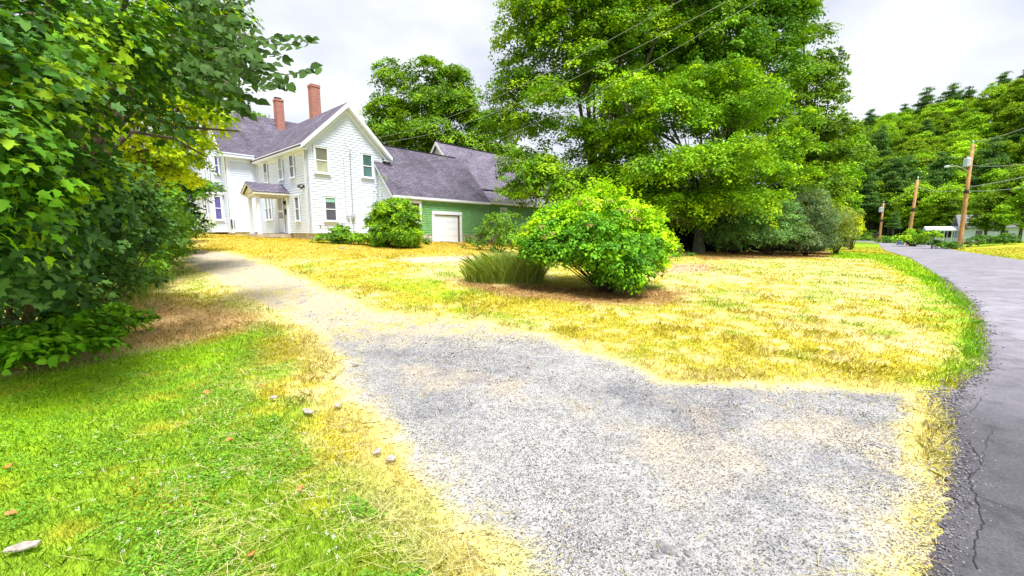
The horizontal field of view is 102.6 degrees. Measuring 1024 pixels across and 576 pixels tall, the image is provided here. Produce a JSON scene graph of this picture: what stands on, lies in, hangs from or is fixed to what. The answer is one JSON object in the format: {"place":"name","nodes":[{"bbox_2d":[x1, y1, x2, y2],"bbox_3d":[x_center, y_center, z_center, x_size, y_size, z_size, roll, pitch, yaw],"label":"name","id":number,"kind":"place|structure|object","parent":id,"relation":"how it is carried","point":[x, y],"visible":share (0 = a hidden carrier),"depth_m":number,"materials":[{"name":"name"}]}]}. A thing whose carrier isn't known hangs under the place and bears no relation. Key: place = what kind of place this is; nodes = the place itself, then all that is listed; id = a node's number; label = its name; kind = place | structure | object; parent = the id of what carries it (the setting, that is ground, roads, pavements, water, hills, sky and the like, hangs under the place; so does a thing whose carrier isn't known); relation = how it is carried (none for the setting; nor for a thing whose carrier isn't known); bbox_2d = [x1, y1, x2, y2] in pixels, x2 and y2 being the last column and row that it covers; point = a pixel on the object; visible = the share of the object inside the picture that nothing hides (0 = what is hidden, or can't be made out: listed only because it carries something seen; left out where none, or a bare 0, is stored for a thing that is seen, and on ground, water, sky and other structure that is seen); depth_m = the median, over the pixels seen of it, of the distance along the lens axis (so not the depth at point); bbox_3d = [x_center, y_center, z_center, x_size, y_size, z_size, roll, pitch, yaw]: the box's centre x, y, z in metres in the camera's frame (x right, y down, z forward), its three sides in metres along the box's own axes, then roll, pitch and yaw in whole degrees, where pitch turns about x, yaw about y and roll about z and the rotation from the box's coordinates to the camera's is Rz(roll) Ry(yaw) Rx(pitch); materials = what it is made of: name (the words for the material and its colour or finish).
{"place":"outdoors","nodes":[
{"label":"outdoors","id":0,"kind":"place"},
{"bbox_2d":[0,122,1023,575],"bbox_3d":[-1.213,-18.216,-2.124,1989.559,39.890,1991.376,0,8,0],"label":"ground","id":1,"kind":"structure","parent":0,"point":[704,280],"depth_m":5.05,"materials":[{"name":"yellow plant"}]},
{"bbox_2d":[3,540,40,552],"bbox_3d":[-2.457,1.296,2.059,0.140,0.016,0.058,-8,14,-13],"label":"wood chip","id":2,"kind":"object","parent":1,"relation":"on","point":[21,546],"visible":1,"depth_m":2.05,"materials":[{"name":"beige wood"}]},
{"bbox_2d":[0,159,148,358],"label":"viburnum shrub","id":3,"kind":"object","parent":1,"relation":"on","point":[37,284],"visible":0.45,"depth_m":4.68,"materials":[{"name":"green plant"}]},
{"bbox_2d":[0,301,160,375],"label":"bramble bush","id":4,"kind":"object","parent":1,"relation":"on","point":[51,337],"visible":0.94,"depth_m":5.04,"materials":[{"name":"green plant"}]},
{"bbox_2d":[0,156,189,326],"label":"viburnum shrub","id":5,"kind":"object","parent":1,"relation":"on","point":[123,274],"visible":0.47,"depth_m":7.56,"materials":[{"name":"green plant"}]},
{"bbox_2d":[0,2,212,235],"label":"spruce tree","id":6,"kind":"object","parent":1,"relation":"on","point":[192,203],"visible":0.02,"depth_m":19.95,"materials":[{"name":"green plant"}]},
{"bbox_2d":[77,263,195,308],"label":"tall weeds","id":7,"kind":"object","parent":1,"relation":"on","point":[126,300],"visible":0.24,"depth_m":9.54,"materials":[{"name":"green plant"}]},
{"bbox_2d":[58,53,241,268],"bbox_3d":[-9.876,-3.291,11.438,3.595,6.559,5.698,0,8,0],"label":"maple tree","id":8,"kind":"object","parent":1,"relation":"on","point":[170,161],"visible":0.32,"depth_m":11.50,"materials":[{"name":"green plant"}]},
{"bbox_2d":[98,199,208,284],"bbox_3d":[-10.285,-1.503,11.932,1.955,2.461,8.114,-4,9,-27],"label":"viburnum shrub","id":9,"kind":"object","parent":1,"relation":"on","point":[165,259],"visible":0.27,"depth_m":12.13,"materials":[{"name":"green plant"}]},
{"bbox_2d":[0,0,322,323],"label":"maple tree","id":10,"kind":"object","parent":1,"relation":"on","point":[137,55],"visible":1,"depth_m":3.97,"materials":[{"name":"green plant"}]},
{"bbox_2d":[128,163,226,218],"bbox_3d":[-13.096,-2.732,14.468,3.554,3.760,6.092,-2,8,-12],"label":"maple tree","id":11,"kind":"object","parent":1,"relation":"on","point":[185,192],"visible":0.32,"depth_m":16.06,"materials":[{"name":"green plant"}]},
{"bbox_2d":[183,210,217,236],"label":"hydrangea shrub","id":12,"kind":"object","parent":1,"relation":"on","point":[209,223],"visible":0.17,"depth_m":23.88,"materials":[{"name":"green plant"}]},
{"bbox_2d":[0,349,429,575],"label":"clover","id":13,"kind":"object","parent":1,"relation":"on","point":[211,567],"depth_m":2.67,"materials":[{"name":"green plant"}]},
{"bbox_2d":[198,83,392,239],"bbox_3d":[-16.431,-9.372,32.599,15.620,12.320,12.380,7,10,41],"label":"farmhouse","id":14,"kind":"object","parent":1,"relation":"on","point":[281,177],"visible":0.82,"depth_m":28.28,"materials":[{"name":"white paint"}]},
{"bbox_2d":[212,195,224,220],"bbox_3d":[-21.926,-5.985,30.599,0.110,1.886,0.680,7,10,41],"label":"window","id":15,"kind":"structure","parent":14,"relation":"in","point":[218,204],"depth_m":30.62,"materials":[{"name":"purple glass"}]},
{"bbox_2d":[276,197,285,232],"bbox_3d":[-16.259,-5.195,28.816,1.120,2.600,0.080,7,10,41],"label":"door","id":16,"kind":"structure","parent":14,"relation":"in","point":[279,202],"depth_m":28.84,"materials":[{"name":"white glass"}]},
{"bbox_2d":[293,195,300,221],"bbox_3d":[-14.121,-5.216,26.895,0.860,1.730,0.110,7,10,41],"label":"window","id":17,"kind":"structure","parent":14,"relation":"in","point":[296,197],"depth_m":26.91,"materials":[{"name":"white glass"}]},
{"bbox_2d":[312,144,330,174],"bbox_3d":[-12.156,-8.196,26.220,0.110,1.784,1.080,7,10,41],"label":"window","id":18,"kind":"structure","parent":14,"relation":"in","point":[321,157],"depth_m":26.22,"materials":[{"name":"beige glass"}]},
{"bbox_2d":[322,195,339,221],"bbox_3d":[-11.888,-5.203,26.925,0.110,1.724,1.010,7,10,41],"label":"window","id":19,"kind":"structure","parent":14,"relation":"in","point":[330,203],"depth_m":26.92,"materials":[{"name":"white glass"}]},
{"bbox_2d":[360,152,374,178],"bbox_3d":[-10.063,-8.524,28.562,0.110,1.754,1.000,7,10,41],"label":"window","id":20,"kind":"structure","parent":14,"relation":"in","point":[367,165],"depth_m":28.57,"materials":[{"name":"teal glass"}]},
{"bbox_2d":[346,0,728,142],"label":"service wire","id":21,"kind":"object","parent":14,"relation":"attached to","point":[575,77],"visible":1,"depth_m":10.58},
{"bbox_2d":[310,224,370,243],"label":"bush","id":22,"kind":"object","parent":1,"relation":"on","point":[338,234],"visible":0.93,"depth_m":22.21,"materials":[{"name":"green plant"}]},
{"bbox_2d":[362,197,425,246],"bbox_3d":[-6.217,-3.396,21.347,3.496,2.730,3.287,0,8,0],"label":"rounded bush","id":23,"kind":"object","parent":1,"relation":"on","point":[395,223],"visible":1,"depth_m":20.85,"materials":[{"name":"green plant"}]},
{"bbox_2d":[374,144,502,241],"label":"garage ell","id":24,"kind":"structure","parent":1,"relation":"on","point":[448,195],"depth_m":31.87,"materials":[{"name":"green paint"}]},
{"bbox_2d":[435,215,457,241],"bbox_3d":[-5.128,-4.508,31.833,0.149,2.180,2.340,7,10,41],"label":"garage door","id":25,"kind":"structure","parent":24,"relation":"in","point":[446,227],"depth_m":31.76,"materials":[{"name":"paint"}]},
{"bbox_2d":[358,54,524,234],"bbox_3d":[-10.170,-19.891,57.448,23.247,25.725,14.447,3,8,23],"label":"oak tree","id":26,"kind":"object","parent":1,"relation":"on","point":[440,97],"visible":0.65,"depth_m":56.06,"materials":[{"name":"green plant"}]},
{"bbox_2d":[462,210,524,252],"bbox_3d":[-0.536,-2.684,19.912,2.138,2.142,5.943,-4,9,-30],"label":"lilac bush","id":27,"kind":"object","parent":1,"relation":"on","point":[504,238],"visible":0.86,"depth_m":19.98,"materials":[{"name":"green plant"}]},
{"bbox_2d":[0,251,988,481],"bbox_3d":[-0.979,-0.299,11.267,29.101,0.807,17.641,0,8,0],"label":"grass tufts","id":28,"kind":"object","parent":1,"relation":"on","point":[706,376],"visible":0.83,"depth_m":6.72,"materials":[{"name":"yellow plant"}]},
{"bbox_2d":[430,141,562,241],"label":"barn","id":29,"kind":"structure","parent":1,"relation":"on","point":[480,164],"depth_m":39.47,"materials":[{"name":"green paint"}]},
{"bbox_2d":[447,250,560,283],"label":"ornamental grass","id":30,"kind":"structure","parent":1,"relation":"on","point":[496,268],"depth_m":11.56,"materials":[{"name":"green plant"}]},
{"bbox_2d":[477,87,538,156],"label":"oak tree","id":31,"kind":"object","parent":1,"relation":"on","point":[489,101],"visible":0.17,"depth_m":71.55,"materials":[{"name":"green plant"}]},
{"bbox_2d":[110,275,950,571],"bbox_3d":[-1.510,0.283,8.788,15.036,0.336,9.441,4,8,26],"label":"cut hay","id":32,"kind":"object","parent":1,"relation":"on","point":[461,287],"visible":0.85,"depth_m":7.22,"materials":[{"name":"plant"}]},
{"bbox_2d":[512,175,683,294],"bbox_3d":[2.347,-1.461,11.215,4.062,3.177,4.398,6,10,39],"label":"hydrangea bush","id":33,"kind":"object","parent":1,"relation":"on","point":[611,243],"visible":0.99,"depth_m":10.10,"materials":[{"name":"green plant"}]},
{"bbox_2d":[470,0,744,224],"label":"maple tree","id":34,"kind":"object","parent":1,"relation":"on","point":[596,23],"visible":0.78,"depth_m":25.81,"materials":[{"name":"green plant"}]},
{"bbox_2d":[581,50,829,252],"bbox_3d":[12.321,-7.675,24.786,16.060,12.845,10.339,0,8,0],"label":"maple tree","id":35,"kind":"object","parent":1,"relation":"on","point":[735,102],"visible":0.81,"depth_m":23.87,"materials":[{"name":"green plant"}]},
{"bbox_2d":[589,0,828,251],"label":"maple tree","id":36,"kind":"object","parent":1,"relation":"on","point":[769,19],"visible":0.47,"depth_m":29.16,"materials":[{"name":"green plant"}]},
{"bbox_2d":[620,173,836,252],"bbox_3d":[15.470,-6.226,32.786,20.986,6.794,9.191,0,8,0],"label":"understory thicket","id":37,"kind":"object","parent":1,"relation":"on","point":[686,241],"visible":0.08,"depth_m":31.00,"materials":[{"name":"green plant"}]},
{"bbox_2d":[690,190,769,253],"bbox_3d":[13.923,-4.144,26.167,4.671,4.316,3.961,4,8,26],"label":"honeysuckle shrub","id":38,"kind":"object","parent":1,"relation":"on","point":[725,228],"visible":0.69,"depth_m":25.61,"materials":[{"name":"green plant"}]},
{"bbox_2d":[729,190,810,254],"bbox_3d":[16.641,-4.221,26.727,4.855,4.548,4.210,-2,8,-13],"label":"honeysuckle shrub","id":39,"kind":"object","parent":1,"relation":"on","point":[779,236],"visible":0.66,"depth_m":25.99,"materials":[{"name":"green plant"}]},
{"bbox_2d":[769,184,848,254],"bbox_3d":[20.205,-4.663,28.348,5.585,5.220,4.954,0,8,0],"label":"honeysuckle shrub","id":40,"kind":"object","parent":1,"relation":"on","point":[819,215],"visible":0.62,"depth_m":27.63,"materials":[{"name":"green plant"}]},
{"bbox_2d":[748,1,879,201],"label":"maple tree","id":41,"kind":"object","parent":1,"relation":"on","point":[840,148],"visible":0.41,"depth_m":33.01,"materials":[{"name":"green plant"}]},
{"bbox_2d":[813,205,866,253],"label":"honeysuckle shrub","id":42,"kind":"object","parent":1,"relation":"on","point":[843,233],"visible":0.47,"depth_m":30.44,"materials":[{"name":"green plant"}]},
{"bbox_2d":[818,112,875,246],"bbox_3d":[36.737,-12.441,47.420,10.360,15.928,7.388,-7,10,-43],"label":"maple tree","id":43,"kind":"object","parent":1,"relation":"on","point":[853,174],"visible":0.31,"depth_m":44.97,"materials":[{"name":"green plant"}]},
{"bbox_2d":[839,210,866,248],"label":"honeysuckle shrub","id":44,"kind":"object","parent":1,"relation":"on","point":[860,231],"visible":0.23,"depth_m":39.43,"materials":[{"name":"green plant"}]},
{"bbox_2d":[843,162,884,233],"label":"pine tree","id":45,"kind":"object","parent":1,"relation":"on","point":[868,173],"visible":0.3,"depth_m":93.51,"materials":[{"name":"green plant"}]},
{"bbox_2d":[852,174,884,231],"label":"pine tree","id":46,"kind":"object","parent":1,"relation":"on","point":[868,206],"visible":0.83,"depth_m":92.29,"materials":[{"name":"green plant"}]},
{"bbox_2d":[871,131,893,160],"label":"pine tree","id":47,"kind":"object","parent":1,"relation":"on","point":[884,151],"visible":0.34,"depth_m":116.13,"materials":[{"name":"green plant"}]},
{"bbox_2d":[870,180,896,233],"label":"forest tree","id":48,"kind":"object","parent":1,"relation":"on","point":[885,196],"visible":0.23,"depth_m":93.57,"materials":[{"name":"green plant"}]},
{"bbox_2d":[872,156,906,232],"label":"pine tree","id":49,"kind":"object","parent":1,"relation":"on","point":[891,161],"visible":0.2,"depth_m":94.75,"materials":[{"name":"green plant"}]},
{"bbox_2d":[873,119,907,136],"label":"forest tree","id":50,"kind":"object","parent":1,"relation":"on","point":[893,127],"visible":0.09,"depth_m":128.93,"materials":[{"name":"green plant"}]},
{"bbox_2d":[876,171,906,235],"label":"pine tree","id":51,"kind":"object","parent":1,"relation":"on","point":[893,182],"visible":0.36,"depth_m":92.31,"materials":[{"name":"green plant"}]},
{"bbox_2d":[884,211,902,236],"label":"pine tree","id":52,"kind":"object","parent":1,"relation":"on","point":[894,223],"visible":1,"depth_m":72.80,"materials":[{"name":"green plant"}]},
{"bbox_2d":[886,157,914,232],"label":"pine tree","id":53,"kind":"object","parent":1,"relation":"on","point":[899,166],"visible":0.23,"depth_m":93.57,"materials":[{"name":"green plant"}]},
{"bbox_2d":[888,135,912,154],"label":"forest tree","id":54,"kind":"object","parent":1,"relation":"on","point":[898,140],"visible":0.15,"depth_m":119.84,"materials":[{"name":"green plant"}]},
{"bbox_2d":[854,223,955,244],"bbox_3d":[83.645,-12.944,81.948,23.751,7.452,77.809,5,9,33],"label":"verge shrub","id":55,"kind":"object","parent":1,"relation":"on","point":[868,236],"visible":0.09,"depth_m":73.95,"materials":[{"name":"green plant"}]},
{"bbox_2d":[890,228,929,245],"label":"shrub","id":56,"kind":"object","parent":1,"relation":"on","point":[909,241],"visible":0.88,"depth_m":49.52,"materials":[{"name":"green plant"}]},
{"bbox_2d":[892,137,929,155],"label":"forest tree","id":57,"kind":"object","parent":1,"relation":"on","point":[911,145],"visible":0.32,"depth_m":113.73,"materials":[{"name":"green plant"}]},
{"bbox_2d":[900,123,923,138],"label":"forest tree","id":58,"kind":"object","parent":1,"relation":"on","point":[909,128],"visible":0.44,"depth_m":127.25,"materials":[{"name":"green plant"}]},
{"bbox_2d":[905,177,918,244],"bbox_3d":[51.922,-9.669,53.189,0.598,9.310,0.437,0,8,0],"label":"utility pole","id":59,"kind":"object","parent":1,"relation":"on","point":[912,209],"visible":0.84,"depth_m":52.97,"materials":[{"name":"brown wood"}]},
{"bbox_2d":[902,155,923,180],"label":"pine tree","id":60,"kind":"object","parent":1,"relation":"on","point":[909,161],"visible":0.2,"depth_m":95.93,"materials":[{"name":"green plant"}]},
{"bbox_2d":[887,180,939,237],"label":"forest tree","id":61,"kind":"object","parent":1,"relation":"on","point":[908,195],"visible":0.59,"depth_m":85.11,"materials":[{"name":"green plant"}]},
{"bbox_2d":[892,169,939,233],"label":"pine tree","id":62,"kind":"object","parent":1,"relation":"on","point":[919,174],"visible":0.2,"depth_m":87.38,"materials":[{"name":"green plant"}]},
{"bbox_2d":[911,86,937,117],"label":"pine tree","id":63,"kind":"object","parent":1,"relation":"on","point":[928,99],"visible":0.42,"depth_m":139.83,"materials":[{"name":"green plant"}]},
{"bbox_2d":[910,155,939,170],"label":"forest tree","id":64,"kind":"object","parent":1,"relation":"on","point":[923,158],"visible":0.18,"depth_m":100.96,"materials":[{"name":"green plant"}]},
{"bbox_2d":[915,118,936,139],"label":"pine tree","id":65,"kind":"object","parent":1,"relation":"on","point":[926,125],"visible":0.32,"depth_m":121.93,"materials":[{"name":"green plant"}]},
{"bbox_2d":[916,168,947,231],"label":"pine tree","id":66,"kind":"object","parent":1,"relation":"on","point":[934,178],"visible":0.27,"depth_m":85.65,"materials":[{"name":"green plant"}]},
{"bbox_2d":[914,107,949,127],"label":"forest tree","id":67,"kind":"object","parent":1,"relation":"on","point":[928,113],"visible":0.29,"depth_m":130.23,"materials":[{"name":"green plant"}]},
{"bbox_2d":[917,181,971,239],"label":"forest tree","id":68,"kind":"object","parent":1,"relation":"on","point":[934,199],"visible":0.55,"depth_m":80.25,"materials":[{"name":"green plant"}]},
{"bbox_2d":[925,151,963,223],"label":"pine tree","id":69,"kind":"object","parent":1,"relation":"on","point":[939,165],"visible":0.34,"depth_m":88.56,"materials":[{"name":"green plant"}]},
{"bbox_2d":[931,195,963,239],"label":"forest tree","id":70,"kind":"object","parent":1,"relation":"on","point":[950,203],"visible":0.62,"depth_m":78.83,"materials":[{"name":"green plant"}]},
{"bbox_2d":[910,273,990,373],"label":"verge grass","id":71,"kind":"structure","parent":1,"relation":"on","point":[970,327],"depth_m":6.91,"materials":[{"name":"green plant"}]},
{"bbox_2d":[935,133,965,152],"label":"forest tree","id":72,"kind":"object","parent":1,"relation":"on","point":[945,140],"visible":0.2,"depth_m":109.00,"materials":[{"name":"green plant"}]},
{"bbox_2d":[938,98,964,116],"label":"forest tree","id":73,"kind":"object","parent":1,"relation":"on","point":[949,110],"visible":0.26,"depth_m":132.53,"materials":[{"name":"green plant"}]},
{"bbox_2d":[941,82,964,111],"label":"pine tree","id":74,"kind":"object","parent":1,"relation":"on","point":[953,93],"visible":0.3,"depth_m":134.55,"materials":[{"name":"green plant"}]},
{"bbox_2d":[944,141,974,245],"bbox_3d":[49.522,-10.166,45.771,3.607,12.210,0.593,-1,8,-9],"label":"utility pole","id":75,"kind":"object","parent":1,"relation":"on","point":[968,161],"visible":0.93,"depth_m":45.85,"materials":[{"name":"brown wood"}]},
{"bbox_2d":[945,170,977,195],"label":"forest tree","id":76,"kind":"object","parent":1,"relation":"on","point":[962,175],"visible":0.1,"depth_m":87.17,"materials":[{"name":"green plant"}]},
{"bbox_2d":[949,139,977,160],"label":"forest tree","id":77,"kind":"object","parent":1,"relation":"on","point":[961,148],"visible":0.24,"depth_m":102.05,"materials":[{"name":"green plant"}]},
{"bbox_2d":[945,130,988,161],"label":"forest tree","id":78,"kind":"object","parent":1,"relation":"on","point":[959,138],"visible":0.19,"depth_m":104.43,"materials":[{"name":"green plant"}]},
{"bbox_2d":[947,107,992,137],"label":"forest tree","id":79,"kind":"object","parent":1,"relation":"on","point":[965,115],"visible":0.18,"depth_m":114.27,"materials":[{"name":"green plant"}]},
{"bbox_2d":[946,114,994,143],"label":"forest tree","id":80,"kind":"object","parent":1,"relation":"on","point":[973,126],"visible":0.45,"depth_m":109.90,"materials":[{"name":"green plant"}]},
{"bbox_2d":[922,215,1023,242],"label":"cottage","id":81,"kind":"structure","parent":1,"relation":"on","point":[968,233],"depth_m":65.99,"materials":[{"name":"white paint"}]},
{"bbox_2d":[932,232,1021,248],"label":"verge shrub","id":82,"kind":"object","parent":1,"relation":"on","point":[980,239],"visible":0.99,"depth_m":45.77,"materials":[{"name":"green plant"}]},
{"bbox_2d":[953,149,1005,181],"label":"forest tree","id":83,"kind":"object","parent":1,"relation":"on","point":[975,161],"visible":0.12,"depth_m":93.43,"materials":[{"name":"green plant"}]},
{"bbox_2d":[959,157,1000,195],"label":"pine tree","id":84,"kind":"object","parent":1,"relation":"on","point":[990,163],"visible":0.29,"depth_m":84.35,"materials":[{"name":"green plant"}]},
{"bbox_2d":[960,184,1000,213],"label":"forest tree","id":85,"kind":"object","parent":1,"relation":"on","point":[987,187],"visible":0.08,"depth_m":70.73,"materials":[{"name":"green plant"}]},
{"bbox_2d":[957,192,1013,234],"bbox_3d":[63.753,-9.123,54.792,5.891,7.439,4.726,0,8,0],"label":"forest tree","id":86,"kind":"object","parent":1,"relation":"on","point":[978,219],"visible":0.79,"depth_m":54.60,"materials":[{"name":"green plant"}]},
{"bbox_2d":[958,168,1012,197],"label":"forest tree","id":87,"kind":"object","parent":1,"relation":"on","point":[995,174],"visible":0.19,"depth_m":82.34,"materials":[{"name":"green plant"}]},
{"bbox_2d":[968,81,1007,114],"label":"forest tree","id":88,"kind":"object","parent":1,"relation":"on","point":[987,101],"visible":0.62,"depth_m":124.89,"materials":[{"name":"green plant"}]},
{"bbox_2d":[975,123,1001,149],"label":"forest tree","id":89,"kind":"object","parent":1,"relation":"on","point":[993,133],"visible":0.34,"depth_m":108.28,"materials":[{"name":"green plant"}]},
{"bbox_2d":[963,136,1016,183],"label":"pine tree","id":90,"kind":"object","parent":1,"relation":"on","point":[992,153],"visible":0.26,"depth_m":87.45,"materials":[{"name":"green plant"}]},
{"bbox_2d":[974,167,1023,240],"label":"forest tree","id":91,"kind":"object","parent":1,"relation":"on","point":[1019,173],"visible":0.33,"depth_m":53.99,"materials":[{"name":"green plant"}]},
{"bbox_2d":[984,140,1023,164],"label":"forest tree","id":92,"kind":"object","parent":1,"relation":"on","point":[1008,148],"visible":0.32,"depth_m":96.27,"materials":[{"name":"green plant"}]},
{"bbox_2d":[988,182,1023,242],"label":"forest tree","id":93,"kind":"object","parent":1,"relation":"on","point":[1014,216],"visible":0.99,"depth_m":49.73,"materials":[{"name":"green plant"}]},
{"bbox_2d":[991,101,1023,144],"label":"forest tree","id":94,"kind":"object","parent":1,"relation":"on","point":[1012,115],"visible":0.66,"depth_m":104.52,"materials":[{"name":"green plant"}]},
{"bbox_2d":[993,85,1023,124],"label":"forest tree","id":95,"kind":"object","parent":1,"relation":"on","point":[1019,89],"visible":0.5,"depth_m":112.28,"materials":[{"name":"green plant"}]},
{"bbox_2d":[1005,106,1023,142],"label":"pine tree","id":96,"kind":"object","parent":1,"relation":"on","point":[1018,134],"visible":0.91,"depth_m":101.68,"materials":[{"name":"green plant"}]},
{"bbox_2d":[8,0,1023,229],"label":"sky","id":97,"kind":"structure","parent":0,"point":[898,49],"materials":[{"name":"white"}]},
{"bbox_2d":[185,252,954,575],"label":"driveway","id":98,"kind":"structure","parent":0,"point":[653,492],"depth_m":3.02,"materials":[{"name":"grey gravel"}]},
{"bbox_2d":[1,266,982,575],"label":"loose straw","id":99,"kind":"object","parent":98,"relation":"on","point":[881,566],"visible":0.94,"depth_m":2.42,"materials":[{"name":"yellow plant"}]},
{"bbox_2d":[660,544,679,554],"bbox_3d":[0.797,1.326,2.071,0.098,0.036,0.064,0,8,0],"label":"stone","id":100,"kind":"object","parent":98,"relation":"on","point":[667,549],"visible":0.99,"depth_m":2.06,"materials":[{"name":"white stone"}]},
{"bbox_2d":[856,241,1023,575],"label":"road","id":101,"kind":"structure","parent":0,"point":[996,283],"depth_m":3.30,"materials":[{"name":"grey asphalt"}]},
{"bbox_2d":[867,276,1004,575],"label":"asphalt crumbs","id":102,"kind":"object","parent":101,"relation":"on","point":[955,391],"visible":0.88,"depth_m":2.94,"materials":[{"name":"asphalt"}]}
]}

